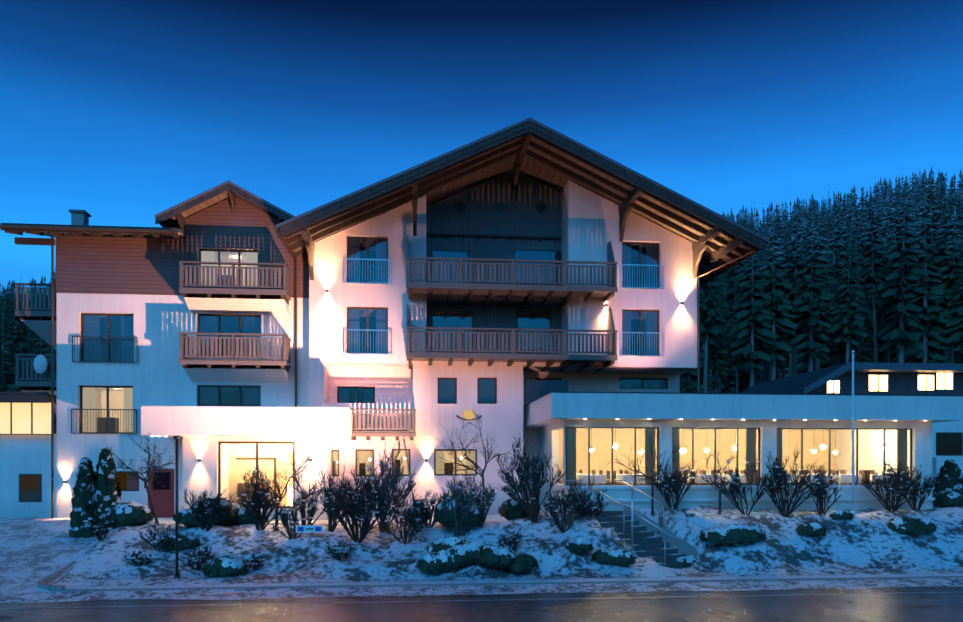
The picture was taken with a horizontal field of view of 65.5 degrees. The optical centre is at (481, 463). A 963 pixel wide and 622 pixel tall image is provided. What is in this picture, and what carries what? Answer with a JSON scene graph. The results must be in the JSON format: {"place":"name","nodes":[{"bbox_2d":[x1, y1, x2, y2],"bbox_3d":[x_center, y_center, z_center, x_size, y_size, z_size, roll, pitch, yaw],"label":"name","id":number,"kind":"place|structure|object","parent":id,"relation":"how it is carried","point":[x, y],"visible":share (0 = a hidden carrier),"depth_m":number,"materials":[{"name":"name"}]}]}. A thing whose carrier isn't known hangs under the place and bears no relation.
{"place":"outdoors","nodes":[
{"label":"outdoors","id":0,"kind":"place"},
{"bbox_2d":[0,403,50,433],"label":"window","id":1,"kind":"structure","parent":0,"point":[21,418],"depth_m":32.25,"materials":[{"name":"glass"}]},
{"bbox_2d":[33,355,47,373],"bbox_3d":[-19.031,-4.293,32.328,0.605,0.840,0.252,0,0,-5],"label":"satellite dish","id":2,"kind":"object","parent":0,"point":[40,364],"visible":1,"depth_m":32.24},
{"bbox_2d":[0,347,962,592],"bbox_3d":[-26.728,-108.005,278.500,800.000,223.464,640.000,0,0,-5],"label":"snowy ground","id":3,"kind":"structure","parent":0,"point":[865,543],"depth_m":25.54,"materials":[{"name":"snow"}]},
{"bbox_2d":[0,295,14,388],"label":"forest conifer","id":4,"kind":"object","parent":3,"relation":"on","point":[6,381],"visible":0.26,"depth_m":84.14,"materials":[{"name":"green plant"}]},
{"bbox_2d":[0,292,15,378],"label":"forest conifer","id":5,"kind":"object","parent":3,"relation":"on","point":[9,341],"visible":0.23,"depth_m":97.01,"materials":[{"name":"green plant"}]},
{"bbox_2d":[0,297,18,391],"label":"forest conifer","id":6,"kind":"object","parent":3,"relation":"on","point":[4,364],"visible":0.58,"depth_m":82.67,"materials":[{"name":"green plant"}]},
{"bbox_2d":[7,281,26,390],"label":"forest conifer","id":7,"kind":"object","parent":3,"relation":"on","point":[13,345],"visible":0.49,"depth_m":106.19,"materials":[{"name":"green plant"}]},
{"bbox_2d":[11,294,31,363],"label":"forest conifer","id":8,"kind":"object","parent":3,"relation":"on","point":[24,331],"visible":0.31,"depth_m":125.88,"materials":[{"name":"green plant"}]},
{"bbox_2d":[0,434,56,516],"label":"annex wall","id":9,"kind":"structure","parent":3,"relation":"on","point":[25,454],"depth_m":32.55,"materials":[{"name":"paint"}]},
{"bbox_2d":[22,280,38,373],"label":"forest conifer","id":10,"kind":"object","parent":3,"relation":"on","point":[33,336],"visible":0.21,"depth_m":140.96,"materials":[{"name":"green plant"}]},
{"bbox_2d":[24,277,48,377],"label":"forest conifer","id":11,"kind":"object","parent":3,"relation":"on","point":[45,350],"visible":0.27,"depth_m":92.71,"materials":[{"name":"green plant"}]},
{"bbox_2d":[173,436,179,578],"bbox_3d":[-9.431,1.457,23.193,0.160,4.654,0.160,0,0,-5],"label":"garden pole","id":12,"kind":"object","parent":3,"relation":"on","point":[176,575],"visible":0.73,"depth_m":23.16,"materials":[{"name":"grey metal"}]},
{"bbox_2d":[57,200,308,517],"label":"building wall","id":13,"kind":"structure","parent":3,"relation":"on","point":[156,375],"depth_m":32.15,"materials":[{"name":"paint"}]},
{"bbox_2d":[148,469,173,517],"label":"door","id":14,"kind":"structure","parent":13,"relation":"in","point":[163,502],"depth_m":32.20,"materials":[{"name":"wood"}]},
{"bbox_2d":[56,197,308,297],"bbox_3d":[-12.671,-9.450,32.309,10.847,4.370,0.032,0,0,-5],"label":"wood siding","id":15,"kind":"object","parent":13,"relation":"attached to","point":[113,265],"depth_m":32.21,"materials":[{"name":"brown wood"}]},
{"bbox_2d":[183,436,331,520],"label":"wall","id":16,"kind":"structure","parent":3,"relation":"on","point":[199,478],"depth_m":30.45,"materials":[{"name":"paint"}]},
{"bbox_2d":[141,406,353,437],"bbox_3d":[-9.379,-1.675,31.008,7.921,1.120,3.350,0,0,-5],"label":"entrance canopy","id":17,"kind":"object","parent":16,"relation":"on","point":[182,421],"visible":0.79,"depth_m":29.36,"materials":[{"name":"paint"}]},
{"bbox_2d":[296,525,322,577],"bbox_3d":[-5.337,2.803,23.267,0.840,1.819,0.084,0,0,-5],"label":"signpost","id":18,"kind":"object","parent":3,"relation":"on","point":[309,526],"depth_m":23.24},
{"bbox_2d":[359,434,496,536],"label":"bushes","id":19,"kind":"object","parent":3,"relation":"on","point":[395,480],"visible":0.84,"depth_m":26.92,"materials":[{"name":"plant"}]},
{"bbox_2d":[37,561,962,591],"bbox_3d":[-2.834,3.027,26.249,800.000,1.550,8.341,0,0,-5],"label":"kerb stones","id":20,"kind":"object","parent":3,"relation":"on","point":[42,583],"visible":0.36,"depth_m":22.40,"materials":[{"name":"stone"}]},
{"bbox_2d":[309,170,696,516],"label":"building wall","id":21,"kind":"structure","parent":3,"relation":"on","point":[590,225],"depth_m":32.98,"materials":[{"name":"paint"}]},
{"bbox_2d":[15,257,617,436],"bbox_3d":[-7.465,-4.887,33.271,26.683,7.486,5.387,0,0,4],"label":"wooden balcony","id":22,"kind":"object","parent":21,"relation":"attached to","point":[440,292],"visible":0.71,"depth_m":31.62,"materials":[{"name":"wood"}]},
{"bbox_2d":[83,448,934,564],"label":"shrub snow clumps","id":23,"kind":"object","parent":3,"relation":"on","point":[291,522],"visible":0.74,"depth_m":26.47,"materials":[{"name":"snow"}]},
{"bbox_2d":[59,117,962,393],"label":"building roof","id":24,"kind":"structure","parent":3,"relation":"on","point":[803,383],"depth_m":44.68,"materials":[{"name":"metal"}]},
{"bbox_2d":[21,231,184,238],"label":"rafter ends","id":25,"kind":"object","parent":24,"relation":"attached to","point":[126,235],"depth_m":32.96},
{"bbox_2d":[0,127,764,402],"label":"roof fascia","id":26,"kind":"structure","parent":24,"relation":"attached to","point":[24,397],"depth_m":30.79,"materials":[{"name":"wood"}]},
{"bbox_2d":[407,171,614,353],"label":"cladding","id":27,"kind":"structure","parent":24,"relation":"attached to","point":[480,214],"depth_m":34.56,"materials":[{"name":"wood"}]},
{"bbox_2d":[69,448,962,576],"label":"low shrubs","id":28,"kind":"object","parent":3,"relation":"on","point":[104,484],"visible":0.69,"depth_m":26.79,"materials":[{"name":"plant"}]},
{"bbox_2d":[68,450,962,569],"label":"evergreen snow caps","id":29,"kind":"object","parent":28,"relation":"attached to","point":[425,556],"visible":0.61,"depth_m":25.73,"materials":[{"name":"snow"}]},
{"bbox_2d":[87,402,947,570],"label":"bushes","id":30,"kind":"object","parent":3,"relation":"on","point":[347,507],"visible":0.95,"depth_m":27.07,"materials":[{"name":"plant"}]},
{"bbox_2d":[567,511,685,568],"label":"concrete stairs","id":31,"kind":"structure","parent":3,"relation":"on","point":[653,546],"depth_m":26.98,"materials":[{"name":"concrete"}]},
{"bbox_2d":[597,515,679,563],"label":"stair steps","id":32,"kind":"structure","parent":31,"relation":"on","point":[646,537],"depth_m":26.87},
{"bbox_2d":[564,479,710,564],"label":"stair handrails","id":33,"kind":"object","parent":3,"relation":"on","point":[624,507],"visible":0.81,"depth_m":26.25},
{"bbox_2d":[680,328,705,392],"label":"forest conifer","id":34,"kind":"object","parent":3,"relation":"on","point":[689,376],"visible":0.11,"depth_m":59.44,"materials":[{"name":"green plant"}]},
{"bbox_2d":[690,332,710,392],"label":"forest conifer","id":35,"kind":"object","parent":3,"relation":"on","point":[702,372],"visible":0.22,"depth_m":64.09,"materials":[{"name":"green plant"}]},
{"bbox_2d":[697,275,727,392],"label":"forest conifer","id":36,"kind":"object","parent":3,"relation":"on","point":[708,312],"visible":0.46,"depth_m":61.22,"materials":[{"name":"green plant"}]},
{"bbox_2d":[697,274,729,392],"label":"forest conifer","id":37,"kind":"object","parent":3,"relation":"on","point":[721,292],"visible":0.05,"depth_m":74.24,"materials":[{"name":"green plant"}]},
{"bbox_2d":[702,287,729,392],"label":"forest conifer","id":38,"kind":"object","parent":3,"relation":"on","point":[714,353],"visible":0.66,"depth_m":63.65,"materials":[{"name":"green plant"}]},
{"bbox_2d":[713,289,732,392],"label":"forest conifer","id":39,"kind":"object","parent":3,"relation":"on","point":[722,347],"visible":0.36,"depth_m":67.29,"materials":[{"name":"green plant"}]},
{"bbox_2d":[712,277,735,392],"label":"forest conifer","id":40,"kind":"object","parent":3,"relation":"on","point":[731,378],"visible":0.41,"depth_m":70.85,"materials":[{"name":"green plant"}]},
{"bbox_2d":[712,214,748,392],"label":"forest conifer","id":41,"kind":"object","parent":3,"relation":"on","point":[728,277],"visible":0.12,"depth_m":83.81,"materials":[{"name":"green plant"}]},
{"bbox_2d":[720,214,745,392],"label":"forest conifer","id":42,"kind":"object","parent":3,"relation":"on","point":[729,285],"visible":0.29,"depth_m":77.10,"materials":[{"name":"green plant"}]},
{"bbox_2d":[723,284,744,392],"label":"forest conifer","id":43,"kind":"object","parent":3,"relation":"on","point":[729,341],"visible":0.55,"depth_m":65.47,"materials":[{"name":"green plant"}]},
{"bbox_2d":[538,419,931,510],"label":"restaurant walls","id":44,"kind":"structure","parent":3,"relation":"on","point":[870,452],"depth_m":29.76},
{"bbox_2d":[567,428,906,483],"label":"curtains","id":45,"kind":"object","parent":44,"relation":"attached to","point":[750,448],"visible":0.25,"depth_m":29.56,"materials":[{"name":"fabric"}]},
{"bbox_2d":[723,262,759,392],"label":"forest conifer","id":46,"kind":"object","parent":3,"relation":"on","point":[744,385],"visible":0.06,"depth_m":84.36,"materials":[{"name":"green plant"}]},
{"bbox_2d":[731,215,769,384],"bbox_3d":[22.215,-9.925,62.194,3.111,21.819,2.896,0,0,-7],"label":"forest conifer","id":47,"kind":"object","parent":3,"relation":"on","point":[742,271],"visible":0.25,"depth_m":62.08,"materials":[{"name":"green plant"}]},
{"bbox_2d":[730,222,777,386],"bbox_3d":[21.229,-8.556,59.087,3.011,21.397,3.212,0,0,-19],"label":"forest conifer","id":48,"kind":"object","parent":3,"relation":"on","point":[752,352],"visible":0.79,"depth_m":58.91,"materials":[{"name":"green plant"}]},
{"bbox_2d":[738,247,780,382],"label":"forest conifer","id":49,"kind":"object","parent":3,"relation":"on","point":[763,362],"visible":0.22,"depth_m":70.21,"materials":[{"name":"green plant"}]},
{"bbox_2d":[759,202,788,378],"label":"forest conifer","id":50,"kind":"object","parent":3,"relation":"on","point":[785,363],"visible":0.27,"depth_m":84.56,"materials":[{"name":"green plant"}]},
{"bbox_2d":[761,226,788,380],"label":"forest conifer","id":51,"kind":"object","parent":3,"relation":"on","point":[770,363],"visible":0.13,"depth_m":65.91,"materials":[{"name":"green plant"}]},
{"bbox_2d":[754,210,798,379],"bbox_3d":[23.237,-9.435,59.905,3.100,22.130,3.017,0,0,-16],"label":"forest conifer","id":52,"kind":"object","parent":3,"relation":"on","point":[774,307],"visible":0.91,"depth_m":59.74,"materials":[{"name":"green plant"}]},
{"bbox_2d":[766,204,789,374],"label":"forest conifer","id":53,"kind":"object","parent":3,"relation":"on","point":[779,228],"visible":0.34,"depth_m":92.24,"materials":[{"name":"green plant"}]},
{"bbox_2d":[779,209,797,367],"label":"forest conifer","id":54,"kind":"object","parent":3,"relation":"on","point":[786,354],"visible":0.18,"depth_m":96.39,"materials":[{"name":"green plant"}]},
{"bbox_2d":[782,226,799,375],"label":"forest conifer","id":55,"kind":"object","parent":3,"relation":"on","point":[785,256],"visible":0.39,"depth_m":77.93,"materials":[{"name":"green plant"}]},
{"bbox_2d":[779,203,817,375],"bbox_3d":[27.090,-11.393,64.338,3.246,21.984,3.315,0,0,-22],"label":"forest conifer","id":56,"kind":"object","parent":3,"relation":"on","point":[792,280],"visible":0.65,"depth_m":64.39,"materials":[{"name":"green plant"}]},
{"bbox_2d":[791,198,805,259],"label":"forest conifer","id":57,"kind":"object","parent":3,"relation":"on","point":[799,232],"visible":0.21,"depth_m":104.73,"materials":[{"name":"green plant"}]},
{"bbox_2d":[799,210,811,363],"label":"forest conifer","id":58,"kind":"object","parent":3,"relation":"on","point":[804,251],"visible":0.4,"depth_m":91.16,"materials":[{"name":"green plant"}]},
{"bbox_2d":[797,280,820,367],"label":"forest conifer","id":59,"kind":"object","parent":3,"relation":"on","point":[806,359],"visible":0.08,"depth_m":70.02,"materials":[{"name":"green plant"}]},
{"bbox_2d":[792,193,827,373],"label":"forest conifer","id":60,"kind":"object","parent":3,"relation":"on","point":[803,368],"visible":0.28,"depth_m":79.53,"materials":[{"name":"green plant"}]},
{"bbox_2d":[787,215,834,371],"bbox_3d":[26.498,-9.632,60.502,3.445,21.101,3.358,0,0,-38],"label":"forest conifer","id":61,"kind":"object","parent":3,"relation":"on","point":[804,310],"visible":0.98,"depth_m":60.26,"materials":[{"name":"green plant"}]},
{"bbox_2d":[803,205,836,369],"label":"forest conifer","id":62,"kind":"object","parent":3,"relation":"on","point":[830,280],"visible":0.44,"depth_m":65.80,"materials":[{"name":"green plant"}]},
{"bbox_2d":[820,198,853,367],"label":"forest conifer","id":63,"kind":"object","parent":3,"relation":"on","point":[838,350],"visible":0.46,"depth_m":71.15,"materials":[{"name":"green plant"}]},
{"bbox_2d":[827,199,846,363],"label":"forest conifer","id":64,"kind":"object","parent":3,"relation":"on","point":[842,222],"visible":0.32,"depth_m":82.96,"materials":[{"name":"green plant"}]},
{"bbox_2d":[832,193,862,283],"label":"forest conifer","id":65,"kind":"object","parent":3,"relation":"on","point":[845,236],"visible":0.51,"depth_m":76.49,"materials":[{"name":"green plant"}]},
{"bbox_2d":[830,240,867,362],"bbox_3d":[29.736,-8.842,60.695,2.641,18.682,2.752,0,0,3],"label":"forest conifer","id":66,"kind":"object","parent":3,"relation":"on","point":[852,324],"visible":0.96,"depth_m":60.69,"materials":[{"name":"green plant"}]},
{"bbox_2d":[832,220,869,357],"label":"forest conifer","id":67,"kind":"object","parent":3,"relation":"on","point":[865,311],"visible":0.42,"depth_m":67.54,"materials":[{"name":"green plant"}]},
{"bbox_2d":[850,350,855,519],"bbox_3d":[13.633,-0.994,27.487,0.171,6.346,0.180,0,0,-5],"label":"flagpole","id":68,"kind":"object","parent":3,"relation":"on","point":[853,511],"visible":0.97,"depth_m":27.45,"materials":[{"name":"metal"}]},
{"bbox_2d":[847,186,862,261],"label":"forest conifer","id":69,"kind":"object","parent":3,"relation":"on","point":[853,203],"visible":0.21,"depth_m":115.91,"materials":[{"name":"green plant"}]},
{"bbox_2d":[845,283,871,361],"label":"forest conifer","id":70,"kind":"object","parent":3,"relation":"on","point":[861,350],"visible":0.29,"depth_m":64.72,"materials":[{"name":"green plant"}]},
{"bbox_2d":[845,192,872,345],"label":"forest conifer","id":71,"kind":"object","parent":3,"relation":"on","point":[855,229],"visible":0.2,"depth_m":86.70,"materials":[{"name":"green plant"}]},
{"bbox_2d":[851,255,877,362],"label":"forest conifer","id":72,"kind":"object","parent":3,"relation":"on","point":[871,353],"visible":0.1,"depth_m":79.88,"materials":[{"name":"green plant"}]},
{"bbox_2d":[858,190,873,257],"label":"forest conifer","id":73,"kind":"object","parent":3,"relation":"on","point":[863,219],"visible":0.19,"depth_m":108.72,"materials":[{"name":"green plant"}]},
{"bbox_2d":[857,201,876,347],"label":"forest conifer","id":74,"kind":"object","parent":3,"relation":"on","point":[868,228],"visible":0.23,"depth_m":91.93,"materials":[{"name":"green plant"}]},
{"bbox_2d":[858,191,889,362],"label":"forest conifer","id":75,"kind":"object","parent":3,"relation":"on","point":[868,274],"visible":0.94,"depth_m":68.10,"materials":[{"name":"green plant"}]},
{"bbox_2d":[870,209,885,362],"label":"forest conifer","id":76,"kind":"object","parent":3,"relation":"on","point":[881,309],"visible":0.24,"depth_m":86.60,"materials":[{"name":"green plant"}]},
{"bbox_2d":[865,183,890,357],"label":"forest conifer","id":77,"kind":"object","parent":3,"relation":"on","point":[869,303],"visible":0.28,"depth_m":89.44,"materials":[{"name":"green plant"}]},
{"bbox_2d":[807,391,962,394],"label":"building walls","id":78,"kind":"structure","parent":3,"relation":"on","point":[890,393],"depth_m":46.40,"materials":[{"name":"white wood"}]},
{"bbox_2d":[812,372,962,392],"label":"building wall","id":79,"kind":"structure","parent":78,"relation":"attached to","point":[902,382],"depth_m":46.40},
{"bbox_2d":[879,192,895,362],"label":"forest conifer","id":80,"kind":"object","parent":3,"relation":"on","point":[882,229],"visible":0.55,"depth_m":70.58,"materials":[{"name":"green plant"}]},
{"bbox_2d":[883,178,895,250],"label":"forest conifer","id":81,"kind":"object","parent":3,"relation":"on","point":[890,210],"visible":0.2,"depth_m":95.24,"materials":[{"name":"green plant"}]},
{"bbox_2d":[877,214,921,362],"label":"forest conifer","id":82,"kind":"object","parent":3,"relation":"on","point":[893,354],"visible":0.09,"depth_m":78.06,"materials":[{"name":"green plant"}]},
{"bbox_2d":[878,193,922,359],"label":"forest conifer","id":83,"kind":"object","parent":3,"relation":"on","point":[893,318],"visible":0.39,"depth_m":65.50,"materials":[{"name":"green plant"}]},
{"bbox_2d":[874,182,929,362],"bbox_3d":[33.486,-10.423,59.856,3.432,24.297,3.677,0,0,-7],"label":"forest conifer","id":84,"kind":"object","parent":3,"relation":"on","point":[908,314],"visible":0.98,"depth_m":59.51,"materials":[{"name":"green plant"}]},
{"bbox_2d":[886,196,919,357],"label":"forest conifer","id":85,"kind":"object","parent":3,"relation":"on","point":[913,246],"visible":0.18,"depth_m":66.92,"materials":[{"name":"green plant"}]},
{"bbox_2d":[914,177,940,255],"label":"forest conifer","id":86,"kind":"object","parent":3,"relation":"on","point":[922,218],"visible":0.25,"depth_m":86.61,"materials":[{"name":"green plant"}]},
{"bbox_2d":[914,173,941,352],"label":"forest conifer","id":87,"kind":"object","parent":3,"relation":"on","point":[931,219],"visible":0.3,"depth_m":81.42,"materials":[{"name":"green plant"}]},
{"bbox_2d":[904,169,953,363],"bbox_3d":[36.639,-11.891,61.592,4.842,25.186,4.966,0,0,-17],"label":"forest conifer","id":88,"kind":"object","parent":3,"relation":"on","point":[934,309],"visible":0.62,"depth_m":61.69,"materials":[{"name":"green plant"}]},
{"bbox_2d":[927,180,942,269],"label":"forest conifer","id":89,"kind":"object","parent":3,"relation":"on","point":[938,204],"visible":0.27,"depth_m":88.17,"materials":[{"name":"green plant"}]},
{"bbox_2d":[927,188,962,360],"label":"forest conifer","id":90,"kind":"object","parent":3,"relation":"on","point":[943,246],"visible":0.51,"depth_m":66.63,"materials":[{"name":"green plant"}]},
{"bbox_2d":[929,176,962,357],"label":"forest conifer","id":91,"kind":"object","parent":3,"relation":"on","point":[956,220],"visible":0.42,"depth_m":73.73,"materials":[{"name":"green plant"}]},
{"bbox_2d":[929,196,962,363],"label":"forest conifer","id":92,"kind":"object","parent":3,"relation":"on","point":[957,360],"visible":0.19,"depth_m":75.07,"materials":[{"name":"green plant"}]},
{"bbox_2d":[932,420,962,480],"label":"annex wall","id":93,"kind":"structure","parent":3,"relation":"on","point":[952,426],"depth_m":38.17,"materials":[{"name":"paint"}]},
{"bbox_2d":[935,206,962,361],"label":"forest conifer","id":94,"kind":"object","parent":3,"relation":"on","point":[947,303],"visible":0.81,"depth_m":62.98,"materials":[{"name":"green plant"}]},
{"bbox_2d":[942,255,962,350],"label":"forest conifer","id":95,"kind":"object","parent":3,"relation":"on","point":[957,333],"visible":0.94,"depth_m":60.58,"materials":[{"name":"green plant"}]},
{"bbox_2d":[953,190,962,245],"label":"forest conifer","id":96,"kind":"object","parent":3,"relation":"on","point":[959,213],"visible":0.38,"depth_m":95.55,"materials":[{"name":"green plant"}]},
{"bbox_2d":[0,121,962,509],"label":"building","id":97,"kind":"structure","parent":0,"point":[94,397],"depth_m":32.38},
{"bbox_2d":[0,225,767,517],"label":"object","id":98,"kind":"structure","parent":97,"relation":"attached to","point":[52,309],"depth_m":31.67,"materials":[{"name":"metal"}]},
{"bbox_2d":[159,136,752,284],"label":"wood soffit","id":99,"kind":"structure","parent":97,"relation":"attached to","point":[542,172],"depth_m":32.97,"materials":[{"name":"wood"}]},
{"bbox_2d":[19,200,962,508],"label":"window frames","id":100,"kind":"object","parent":97,"relation":"attached to","point":[257,458],"depth_m":32.60,"materials":[{"name":"wood"}]},
{"bbox_2d":[0,586,962,621],"bbox_3d":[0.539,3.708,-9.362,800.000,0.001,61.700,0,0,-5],"label":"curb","id":101,"kind":"structure","parent":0,"point":[901,604],"depth_m":19.19,"materials":[{"name":"concrete"}]},
{"bbox_2d":[0,592,951,608],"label":"road edge line","id":102,"kind":"object","parent":101,"relation":"on","point":[468,600],"visible":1,"depth_m":20.29,"materials":[{"name":"paint"}]},
{"bbox_2d":[0,578,962,602],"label":"pavement snow","id":103,"kind":"structure","parent":0,"point":[210,594],"depth_m":21.74,"materials":[{"name":"snow"}]},
{"bbox_2d":[0,0,962,298],"label":"sky","id":104,"kind":"structure","parent":0,"point":[119,112],"materials":[{"name":"blue"}]},
{"bbox_2d":[229,430,835,505],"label":"interior wall","id":105,"kind":"structure","parent":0,"point":[600,454],"depth_m":35.48,"materials":[{"name":"paint"}]},
{"bbox_2d":[237,470,874,505],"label":"chairs","id":106,"kind":"object","parent":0,"point":[865,474],"visible":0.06,"depth_m":31.55,"materials":[{"name":"wood"}]},
{"bbox_2d":[287,373,952,505],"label":"windows","id":107,"kind":"structure","parent":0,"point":[873,382],"depth_m":46.30,"materials":[{"name":"yellow"}]},
{"bbox_2d":[624,505,701,555],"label":"stair cheek walls","id":108,"kind":"structure","parent":0,"point":[683,547],"depth_m":27.32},
{"bbox_2d":[561,443,894,482],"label":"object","id":109,"kind":"object","parent":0,"point":[842,478],"visible":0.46,"depth_m":30.56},
{"bbox_2d":[523,393,962,427],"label":"flat roof","id":110,"kind":"structure","parent":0,"point":[550,408],"depth_m":28.65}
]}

